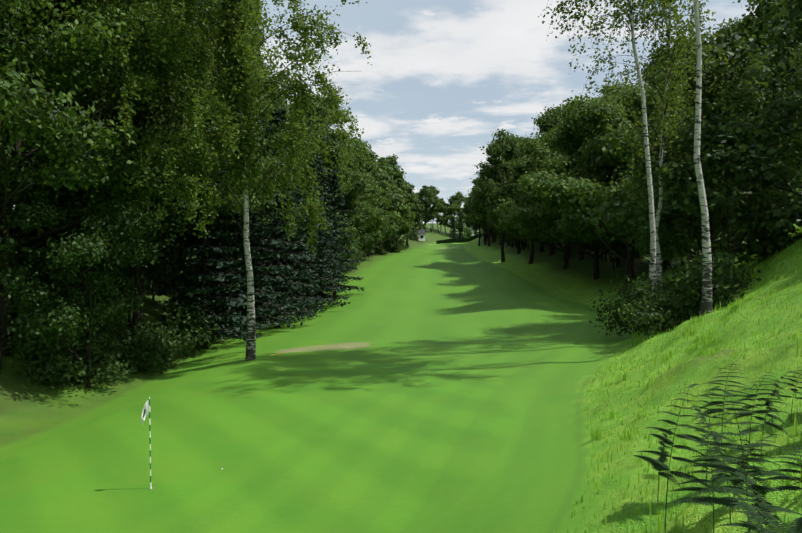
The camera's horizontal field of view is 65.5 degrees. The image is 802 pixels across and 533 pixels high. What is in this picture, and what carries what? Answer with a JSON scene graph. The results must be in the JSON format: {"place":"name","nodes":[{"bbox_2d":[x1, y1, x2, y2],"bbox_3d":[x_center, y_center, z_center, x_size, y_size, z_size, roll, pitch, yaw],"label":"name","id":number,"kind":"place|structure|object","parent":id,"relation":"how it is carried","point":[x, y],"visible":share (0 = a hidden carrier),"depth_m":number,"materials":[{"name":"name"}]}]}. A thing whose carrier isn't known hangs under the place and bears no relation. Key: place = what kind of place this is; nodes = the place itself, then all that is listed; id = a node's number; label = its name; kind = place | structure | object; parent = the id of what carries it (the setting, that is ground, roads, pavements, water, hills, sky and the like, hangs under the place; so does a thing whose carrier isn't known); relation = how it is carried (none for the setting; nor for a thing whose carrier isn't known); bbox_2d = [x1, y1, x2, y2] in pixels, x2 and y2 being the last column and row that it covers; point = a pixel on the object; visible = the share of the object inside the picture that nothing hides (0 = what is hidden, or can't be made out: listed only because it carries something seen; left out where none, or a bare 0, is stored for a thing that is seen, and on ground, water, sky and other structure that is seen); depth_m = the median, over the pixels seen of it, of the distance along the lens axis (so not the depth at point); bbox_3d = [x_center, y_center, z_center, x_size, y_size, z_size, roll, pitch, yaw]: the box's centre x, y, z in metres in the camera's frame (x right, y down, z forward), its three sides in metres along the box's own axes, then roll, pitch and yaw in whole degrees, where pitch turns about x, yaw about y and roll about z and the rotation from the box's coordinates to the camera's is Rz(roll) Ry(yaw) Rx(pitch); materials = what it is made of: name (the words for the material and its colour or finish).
{"place":"outdoors","nodes":[
{"label":"outdoors","id":0,"kind":"place"},
{"bbox_2d":[0,221,801,532],"bbox_3d":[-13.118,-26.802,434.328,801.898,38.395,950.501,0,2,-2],"label":"grass ground","id":1,"kind":"structure","parent":0,"point":[428,385],"depth_m":18.48,"materials":[{"name":"green plant"}]},
{"bbox_2d":[0,0,57,27],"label":"forest tree","id":2,"kind":"object","parent":1,"relation":"on","point":[26,16],"visible":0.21,"depth_m":31.43,"materials":[{"name":"green plant"}]},
{"bbox_2d":[0,80,71,278],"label":"tree sapling","id":3,"kind":"object","parent":1,"relation":"on","point":[13,239],"visible":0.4,"depth_m":29.75,"materials":[{"name":"green plant"}]},
{"bbox_2d":[10,237,63,289],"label":"tree sapling","id":4,"kind":"object","parent":1,"relation":"on","point":[22,258],"visible":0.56,"depth_m":33.03,"materials":[{"name":"green plant"}]},
{"bbox_2d":[0,86,78,305],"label":"tree sapling","id":5,"kind":"object","parent":1,"relation":"on","point":[26,235],"visible":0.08,"depth_m":35.16,"materials":[{"name":"green plant"}]},
{"bbox_2d":[0,22,93,156],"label":"forest tree","id":6,"kind":"object","parent":1,"relation":"on","point":[3,74],"visible":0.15,"depth_m":28.18,"materials":[{"name":"green plant"}]},
{"bbox_2d":[3,133,91,304],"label":"tree sapling","id":7,"kind":"object","parent":1,"relation":"on","point":[54,236],"visible":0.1,"depth_m":38.78,"materials":[{"name":"green plant"}]},
{"bbox_2d":[9,159,94,291],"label":"tree sapling","id":8,"kind":"object","parent":1,"relation":"on","point":[52,280],"visible":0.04,"depth_m":38.76,"materials":[{"name":"green plant"}]},
{"bbox_2d":[0,154,106,368],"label":"tree sapling","id":9,"kind":"object","parent":1,"relation":"on","point":[29,216],"visible":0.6,"depth_m":29.77,"materials":[{"name":"green plant"}]},
{"bbox_2d":[0,0,132,76],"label":"forest tree","id":10,"kind":"object","parent":1,"relation":"on","point":[35,24],"visible":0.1,"depth_m":33.62,"materials":[{"name":"green plant"}]},
{"bbox_2d":[0,327,136,391],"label":"bush","id":11,"kind":"object","parent":1,"relation":"on","point":[63,368],"visible":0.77,"depth_m":31.23,"materials":[{"name":"green plant"}]},
{"bbox_2d":[12,191,153,308],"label":"tree sapling","id":12,"kind":"object","parent":1,"relation":"on","point":[103,261],"visible":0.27,"depth_m":38.24,"materials":[{"name":"green plant"}]},
{"bbox_2d":[0,130,179,387],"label":"tree sapling","id":13,"kind":"object","parent":1,"relation":"on","point":[100,205],"visible":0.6,"depth_m":29.53,"materials":[{"name":"green plant"}]},
{"bbox_2d":[12,174,170,352],"bbox_3d":[-16.997,-0.041,33.118,8.971,11.619,7.437,-1,2,-20],"label":"tree sapling","id":14,"kind":"object","parent":1,"relation":"on","point":[131,256],"visible":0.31,"depth_m":32.66,"materials":[{"name":"green plant"}]},
{"bbox_2d":[32,108,187,301],"bbox_3d":[-23.069,-4.413,47.301,11.436,15.846,13.795,0,2,8],"label":"tree sapling","id":15,"kind":"object","parent":1,"relation":"on","point":[163,251],"visible":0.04,"depth_m":49.15,"materials":[{"name":"green plant"}]},
{"bbox_2d":[0,0,225,355],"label":"forest tree","id":16,"kind":"object","parent":1,"relation":"on","point":[79,40],"visible":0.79,"depth_m":27.37,"materials":[{"name":"green plant"}]},
{"bbox_2d":[5,0,222,148],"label":"forest tree","id":17,"kind":"object","parent":1,"relation":"on","point":[162,118],"visible":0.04,"depth_m":49.10,"materials":[{"name":"green plant"}]},
{"bbox_2d":[45,166,194,327],"bbox_3d":[-19.136,-1.320,41.395,10.875,11.736,9.016,1,2,34],"label":"tree sapling","id":18,"kind":"object","parent":1,"relation":"on","point":[125,277],"visible":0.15,"depth_m":40.37,"materials":[{"name":"green plant"}]},
{"bbox_2d":[99,319,192,375],"bbox_3d":[-14.500,4.572,35.511,5.046,3.035,5.329,1,2,23],"label":"bush","id":19,"kind":"object","parent":1,"relation":"on","point":[154,347],"visible":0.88,"depth_m":35.36,"materials":[{"name":"green plant"}]},
{"bbox_2d":[2,0,290,315],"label":"forest tree","id":20,"kind":"object","parent":1,"relation":"on","point":[177,100],"visible":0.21,"depth_m":39.46,"materials":[{"name":"green plant"}]},
{"bbox_2d":[141,397,152,489],"bbox_3d":[-5.896,4.157,14.478,0.249,2.280,0.112,-1,2,-22],"label":"golf flagstick","id":21,"kind":"object","parent":1,"relation":"on","point":[146,410],"visible":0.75,"depth_m":14.46,"materials":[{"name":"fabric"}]},
{"bbox_2d":[120,185,186,294],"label":"tree sapling","id":22,"kind":"object","parent":1,"relation":"on","point":[166,252],"visible":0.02,"depth_m":49.16,"materials":[{"name":"green plant"}]},
{"bbox_2d":[141,231,185,299],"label":"tree sapling","id":23,"kind":"object","parent":1,"relation":"on","point":[154,280],"visible":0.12,"depth_m":51.98,"materials":[{"name":"green plant"}]},
{"bbox_2d":[110,299,228,359],"bbox_3d":[-14.438,3.893,39.017,6.891,3.658,6.526,-1,2,-26],"label":"bush","id":24,"kind":"object","parent":1,"relation":"on","point":[183,326],"visible":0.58,"depth_m":38.57,"materials":[{"name":"green plant"}]},
{"bbox_2d":[15,0,343,334],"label":"forest tree","id":25,"kind":"object","parent":1,"relation":"on","point":[137,136],"visible":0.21,"depth_m":39.80,"materials":[{"name":"green plant"}]},
{"bbox_2d":[150,177,234,295],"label":"spruce tree","id":26,"kind":"object","parent":1,"relation":"on","point":[194,269],"visible":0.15,"depth_m":57.33,"materials":[{"name":"green plant"}]},
{"bbox_2d":[154,215,241,288],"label":"tree sapling","id":27,"kind":"object","parent":1,"relation":"on","point":[178,242],"visible":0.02,"depth_m":61.45,"materials":[{"name":"green plant"}]},
{"bbox_2d":[151,36,261,293],"bbox_3d":[-22.891,-10.058,60.833,18.950,26.455,20.703,0,2,-4],"label":"forest tree","id":28,"kind":"object","parent":1,"relation":"on","point":[175,239],"depth_m":60.84,"materials":[{"name":"green plant"}]},
{"bbox_2d":[156,112,260,348],"bbox_3d":[-12.662,-2.134,40.795,7.140,16.000,6.625,1,2,20],"label":"spruce tree","id":29,"kind":"object","parent":1,"relation":"on","point":[204,286],"visible":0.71,"depth_m":40.52,"materials":[{"name":"green plant"}]},
{"bbox_2d":[168,58,274,325],"bbox_3d":[-14.103,-5.841,49.465,8.553,22.500,8.867,-1,2,-33],"label":"spruce tree","id":30,"kind":"object","parent":1,"relation":"on","point":[231,236],"visible":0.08,"depth_m":48.66,"materials":[{"name":"green plant"}]},
{"bbox_2d":[75,0,372,360],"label":"birch tree","id":31,"kind":"object","parent":1,"relation":"on","point":[237,42],"visible":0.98,"depth_m":32.41,"materials":[{"name":"green plant"}]},
{"bbox_2d":[195,0,288,139],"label":"forest tree","id":32,"kind":"object","parent":1,"relation":"on","point":[265,118],"depth_m":85.09,"materials":[{"name":"green plant"}]},
{"bbox_2d":[208,121,299,330],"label":"spruce tree","id":33,"kind":"object","parent":1,"relation":"on","point":[259,304],"visible":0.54,"depth_m":45.93,"materials":[{"name":"green plant"}]},
{"bbox_2d":[209,87,305,321],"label":"spruce tree","id":34,"kind":"object","parent":1,"relation":"on","point":[261,122],"visible":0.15,"depth_m":57.27,"materials":[{"name":"green plant"}]},
{"bbox_2d":[233,106,320,328],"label":"spruce tree","id":35,"kind":"object","parent":1,"relation":"on","point":[291,286],"visible":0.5,"depth_m":52.02,"materials":[{"name":"green plant"}]},
{"bbox_2d":[259,105,320,304],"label":"spruce tree","id":36,"kind":"object","parent":1,"relation":"on","point":[283,112],"visible":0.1,"depth_m":66.81,"materials":[{"name":"green plant"}]},
{"bbox_2d":[257,150,326,321],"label":"spruce tree","id":37,"kind":"object","parent":1,"relation":"on","point":[306,266],"visible":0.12,"depth_m":59.30,"materials":[{"name":"green plant"}]},
{"bbox_2d":[279,130,349,309],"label":"spruce tree","id":38,"kind":"object","parent":1,"relation":"on","point":[317,279],"visible":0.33,"depth_m":66.02,"materials":[{"name":"green plant"}]},
{"bbox_2d":[284,117,345,293],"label":"spruce tree","id":39,"kind":"object","parent":1,"relation":"on","point":[316,159],"visible":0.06,"depth_m":79.09,"materials":[{"name":"green plant"}]},
{"bbox_2d":[299,160,349,306],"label":"spruce tree","id":40,"kind":"object","parent":1,"relation":"on","point":[324,255],"visible":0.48,"depth_m":74.11,"materials":[{"name":"green plant"}]},
{"bbox_2d":[291,91,369,201],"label":"forest tree","id":41,"kind":"object","parent":1,"relation":"on","point":[321,115],"visible":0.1,"depth_m":124.05,"materials":[{"name":"green plant"}]},
{"bbox_2d":[301,211,363,284],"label":"tree sapling","id":42,"kind":"object","parent":1,"relation":"on","point":[348,255],"visible":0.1,"depth_m":95.64,"materials":[{"name":"green plant"}]},
{"bbox_2d":[314,154,369,215],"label":"forest tree","id":43,"kind":"object","parent":1,"relation":"on","point":[349,199],"visible":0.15,"depth_m":118.36,"materials":[{"name":"green plant"}]},
{"bbox_2d":[323,154,364,295],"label":"spruce tree","id":44,"kind":"object","parent":1,"relation":"on","point":[338,219],"visible":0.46,"depth_m":83.07,"materials":[{"name":"green plant"}]},
{"bbox_2d":[311,127,379,240],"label":"forest tree","id":45,"kind":"object","parent":1,"relation":"on","point":[360,219],"visible":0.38,"depth_m":113.52,"materials":[{"name":"green plant"}]},
{"bbox_2d":[339,143,377,247],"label":"forest tree","id":46,"kind":"object","parent":1,"relation":"on","point":[354,168],"visible":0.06,"depth_m":130.53,"materials":[{"name":"green plant"}]},
{"bbox_2d":[343,138,390,238],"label":"forest tree","id":47,"kind":"object","parent":1,"relation":"on","point":[376,224],"visible":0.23,"depth_m":139.62,"materials":[{"name":"green plant"}]},
{"bbox_2d":[353,151,392,256],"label":"forest tree","id":48,"kind":"object","parent":1,"relation":"on","point":[383,184],"visible":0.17,"depth_m":154.88,"materials":[{"name":"green plant"}]},
{"bbox_2d":[353,171,393,258],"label":"forest tree","id":49,"kind":"object","parent":1,"relation":"on","point":[379,232],"visible":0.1,"depth_m":147.70,"materials":[{"name":"green plant"}]},
{"bbox_2d":[369,167,401,253],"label":"forest tree","id":50,"kind":"object","parent":1,"relation":"on","point":[395,215],"visible":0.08,"depth_m":171.83,"materials":[{"name":"green plant"}]},
{"bbox_2d":[388,163,410,203],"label":"forest tree","id":51,"kind":"object","parent":1,"relation":"on","point":[397,174],"visible":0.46,"depth_m":237.91,"materials":[{"name":"green plant"}]},
{"bbox_2d":[387,182,416,252],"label":"forest tree","id":52,"kind":"object","parent":1,"relation":"on","point":[406,226],"visible":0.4,"depth_m":193.79,"materials":[{"name":"green plant"}]},
{"bbox_2d":[400,186,424,244],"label":"forest tree","id":53,"kind":"object","parent":1,"relation":"on","point":[407,190],"visible":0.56,"depth_m":229.68,"materials":[{"name":"green plant"}]},
{"bbox_2d":[415,185,436,231],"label":"tree","id":54,"kind":"object","parent":1,"relation":"on","point":[423,191],"visible":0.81,"depth_m":371.03,"materials":[{"name":"green plant"}]},
{"bbox_2d":[419,189,442,231],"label":"tree","id":55,"kind":"object","parent":1,"relation":"on","point":[431,195],"visible":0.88,"depth_m":371.68,"materials":[{"name":"green plant"}]},
{"bbox_2d":[429,200,448,233],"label":"tree","id":56,"kind":"object","parent":1,"relation":"on","point":[438,203],"visible":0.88,"depth_m":371.22,"materials":[{"name":"green plant"}]},
{"bbox_2d":[462,185,484,245],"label":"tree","id":57,"kind":"object","parent":1,"relation":"on","point":[466,210],"visible":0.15,"depth_m":207.34,"materials":[{"name":"green plant"}]},
{"bbox_2d":[468,129,535,261],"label":"tree","id":58,"kind":"object","parent":1,"relation":"on","point":[505,145],"visible":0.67,"depth_m":121.28,"materials":[{"name":"green plant"}]},
{"bbox_2d":[489,135,533,253],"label":"beech tree","id":59,"kind":"object","parent":1,"relation":"on","point":[506,169],"visible":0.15,"depth_m":129.96,"materials":[{"name":"green plant"}]},
{"bbox_2d":[487,153,540,263],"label":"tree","id":60,"kind":"object","parent":1,"relation":"on","point":[522,166],"visible":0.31,"depth_m":108.35,"materials":[{"name":"green plant"}]},
{"bbox_2d":[510,104,565,255],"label":"tree","id":61,"kind":"object","parent":1,"relation":"on","point":[543,121],"visible":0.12,"depth_m":113.51,"materials":[{"name":"green plant"}]},
{"bbox_2d":[493,131,589,269],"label":"beech tree","id":62,"kind":"object","parent":1,"relation":"on","point":[537,149],"visible":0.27,"depth_m":92.27,"materials":[{"name":"green plant"}]},
{"bbox_2d":[513,135,594,261],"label":"beech tree","id":63,"kind":"object","parent":1,"relation":"on","point":[551,214],"visible":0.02,"depth_m":83.49,"materials":[{"name":"green plant"}]},
{"bbox_2d":[494,106,636,279],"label":"beech tree","id":64,"kind":"object","parent":1,"relation":"on","point":[569,137],"visible":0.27,"depth_m":78.10,"materials":[{"name":"green plant"}]},
{"bbox_2d":[531,96,599,260],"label":"tree","id":65,"kind":"object","parent":1,"relation":"on","point":[581,256],"depth_m":97.56,"materials":[{"name":"green plant"}]},
{"bbox_2d":[511,83,674,286],"bbox_3d":[20.293,-7.930,63.496,18.343,21.112,20.198,0,2,-2],"label":"beech tree","id":66,"kind":"object","parent":1,"relation":"on","point":[559,194],"visible":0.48,"depth_m":61.17,"materials":[{"name":"green plant"}]},
{"bbox_2d":[564,160,629,243],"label":"tree","id":67,"kind":"object","parent":1,"relation":"on","point":[602,175],"visible":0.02,"depth_m":73.46,"materials":[{"name":"green plant"}]},
{"bbox_2d":[550,79,685,278],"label":"beech tree","id":68,"kind":"object","parent":1,"relation":"on","point":[563,228],"depth_m":70.08,"materials":[{"name":"green plant"}]},
{"bbox_2d":[538,0,716,330],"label":"birch tree","id":69,"kind":"object","parent":1,"relation":"on","point":[652,263],"visible":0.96,"depth_m":29.97,"materials":[{"name":"green plant"}]},
{"bbox_2d":[589,283,672,335],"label":"bush","id":70,"kind":"object","parent":1,"relation":"on","point":[616,315],"visible":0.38,"depth_m":33.18,"materials":[{"name":"green plant"}]},
{"bbox_2d":[571,0,711,315],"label":"birch tree","id":71,"kind":"object","parent":1,"relation":"on","point":[706,300],"visible":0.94,"depth_m":25.52,"materials":[{"name":"white plant"}]},
{"bbox_2d":[615,45,684,265],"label":"tree","id":72,"kind":"object","parent":1,"relation":"on","point":[654,60],"visible":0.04,"depth_m":74.94,"materials":[{"name":"green plant"}]},
{"bbox_2d":[610,284,700,336],"bbox_3d":[11.620,1.927,27.599,4.100,2.287,4.330,1,2,29],"label":"bush","id":73,"kind":"object","parent":1,"relation":"on","point":[649,320],"visible":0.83,"depth_m":27.32,"materials":[{"name":"green plant"}]},
{"bbox_2d":[651,428,681,502],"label":"bracken fern","id":74,"kind":"object","parent":1,"relation":"on","point":[663,460],"visible":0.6,"depth_m":7.65,"materials":[{"name":"green plant"}]},
{"bbox_2d":[577,0,762,304],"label":"birch tree","id":75,"kind":"object","parent":1,"relation":"on","point":[663,120],"visible":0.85,"depth_m":33.34,"materials":[{"name":"green plant"}]},
{"bbox_2d":[599,244,753,315],"bbox_3d":[13.907,0.809,31.776,7.312,3.978,7.128,1,2,20],"label":"bush","id":76,"kind":"object","parent":1,"relation":"on","point":[681,281],"visible":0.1,"depth_m":31.76,"materials":[{"name":"green plant"}]},
{"bbox_2d":[633,384,723,532],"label":"bracken fern","id":77,"kind":"object","parent":1,"relation":"on","point":[658,463],"visible":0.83,"depth_m":6.88,"materials":[{"name":"green plant"}]},
{"bbox_2d":[563,227,801,532],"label":"rough grass blades","id":78,"kind":"object","parent":1,"relation":"on","point":[702,341],"visible":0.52,"depth_m":14.38,"materials":[{"name":"green plant"}]},
{"bbox_2d":[569,22,801,268],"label":"tree sapling","id":79,"kind":"object","parent":1,"relation":"on","point":[770,246],"visible":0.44,"depth_m":37.07,"materials":[{"name":"green plant"}]},
{"bbox_2d":[628,100,749,269],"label":"tree sapling","id":80,"kind":"object","parent":1,"relation":"on","point":[724,237],"visible":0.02,"depth_m":52.15,"materials":[{"name":"green plant"}]},
{"bbox_2d":[619,242,761,316],"bbox_3d":[13.158,0.675,28.782,6.093,3.618,5.940,1,2,34],"label":"bush","id":81,"kind":"object","parent":1,"relation":"on","point":[719,293],"visible":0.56,"depth_m":27.52,"materials":[{"name":"green plant"}]},
{"bbox_2d":[666,433,740,532],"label":"bracken fern","id":82,"kind":"object","parent":1,"relation":"on","point":[718,480],"visible":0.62,"depth_m":5.93,"materials":[{"name":"green plant"}]},
{"bbox_2d":[612,111,801,272],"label":"tree sapling","id":83,"kind":"object","parent":1,"relation":"on","point":[731,147],"visible":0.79,"depth_m":32.33,"materials":[{"name":"green plant"}]},
{"bbox_2d":[614,64,801,256],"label":"tree","id":84,"kind":"object","parent":1,"relation":"on","point":[759,201],"visible":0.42,"depth_m":36.87,"materials":[{"name":"green plant"}]},
{"bbox_2d":[676,398,745,522],"bbox_3d":[3.170,2.027,6.458,0.812,1.243,0.636,-1,2,-27],"label":"bracken fern","id":85,"kind":"object","parent":1,"relation":"on","point":[716,439],"visible":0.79,"depth_m":6.37,"materials":[{"name":"green plant"}]},
{"bbox_2d":[677,386,746,478],"bbox_3d":[3.743,2.054,7.533,0.334,1.201,0.883,-1,2,-32],"label":"bracken fern","id":86,"kind":"object","parent":1,"relation":"on","point":[698,438],"visible":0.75,"depth_m":7.48,"materials":[{"name":"green plant"}]},
{"bbox_2d":[625,112,799,263],"bbox_3d":[22.551,-5.681,45.503,10.993,14.205,12.339,-1,2,-17],"label":"tree sapling","id":87,"kind":"object","parent":1,"relation":"on","point":[720,228],"visible":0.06,"depth_m":45.12,"materials":[{"name":"green plant"}]},
{"bbox_2d":[691,364,762,441],"bbox_3d":[4.610,1.984,8.807,0.958,1.325,0.699,1,2,26],"label":"bracken fern","id":88,"kind":"object","parent":1,"relation":"on","point":[719,403],"visible":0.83,"depth_m":8.89,"materials":[{"name":"green plant"}]},
{"bbox_2d":[675,17,799,185],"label":"tree","id":89,"kind":"object","parent":1,"relation":"on","point":[725,32],"visible":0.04,"depth_m":65.96,"materials":[{"name":"green plant"}]},
{"bbox_2d":[676,390,801,531],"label":"bracken fern","id":90,"kind":"object","parent":1,"relation":"on","point":[718,500],"visible":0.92,"depth_m":4.83,"materials":[{"name":"green plant"}]},
{"bbox_2d":[712,486,766,532],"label":"bracken fern","id":91,"kind":"object","parent":1,"relation":"on","point":[757,520],"visible":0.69,"depth_m":4.47,"materials":[{"name":"green plant"}]},
{"bbox_2d":[717,482,783,532],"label":"bracken fern","id":92,"kind":"object","parent":1,"relation":"on","point":[767,515],"visible":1,"depth_m":3.83,"materials":[{"name":"green plant"}]},
{"bbox_2d":[707,0,801,199],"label":"tree sapling","id":93,"kind":"object","parent":1,"relation":"on","point":[788,13],"visible":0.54,"depth_m":33.31,"materials":[{"name":"green plant"}]},
{"bbox_2d":[728,434,784,512],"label":"bracken fern","id":94,"kind":"object","parent":1,"relation":"on","point":[734,482],"visible":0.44,"depth_m":6.33,"materials":[{"name":"green plant"}]},
{"bbox_2d":[726,372,787,440],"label":"bracken fern","id":95,"kind":"object","parent":1,"relation":"on","point":[750,406],"visible":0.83,"depth_m":8.35,"materials":[{"name":"green plant"}]},
{"bbox_2d":[726,439,789,532],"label":"bracken fern","id":96,"kind":"object","parent":1,"relation":"on","point":[751,481],"visible":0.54,"depth_m":4.87,"materials":[{"name":"green plant"}]},
{"bbox_2d":[717,0,801,192],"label":"tree","id":97,"kind":"object","parent":1,"relation":"on","point":[757,25],"visible":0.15,"depth_m":57.06,"materials":[{"name":"green plant"}]},
{"bbox_2d":[721,15,801,230],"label":"tree sapling","id":98,"kind":"object","parent":1,"relation":"on","point":[784,50],"visible":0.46,"depth_m":43.40,"materials":[{"name":"green plant"}]},
{"bbox_2d":[726,0,799,196],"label":"tree","id":99,"kind":"object","parent":1,"relation":"on","point":[746,19],"visible":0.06,"depth_m":59.66,"materials":[{"name":"green plant"}]},
{"bbox_2d":[751,371,796,452],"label":"bracken fern","id":100,"kind":"object","parent":1,"relation":"on","point":[768,404],"visible":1,"depth_m":7.76,"materials":[{"name":"green plant"}]},
{"bbox_2d":[764,445,801,491],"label":"bracken fern","id":101,"kind":"object","parent":1,"relation":"on","point":[789,488],"visible":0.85,"depth_m":5.66,"materials":[{"name":"green plant"}]},
{"bbox_2d":[774,47,801,161],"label":"tree","id":102,"kind":"object","parent":1,"relation":"on","point":[799,145],"visible":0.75,"depth_m":36.12,"materials":[{"name":"green plant"}]},
{"bbox_2d":[774,44,801,104],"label":"tree","id":103,"kind":"object","parent":1,"relation":"on","point":[797,60],"visible":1,"depth_m":29.48,"materials":[{"name":"green plant"}]},
{"bbox_2d":[14,0,799,222],"label":"sky","id":104,"kind":"structure","parent":0,"point":[443,76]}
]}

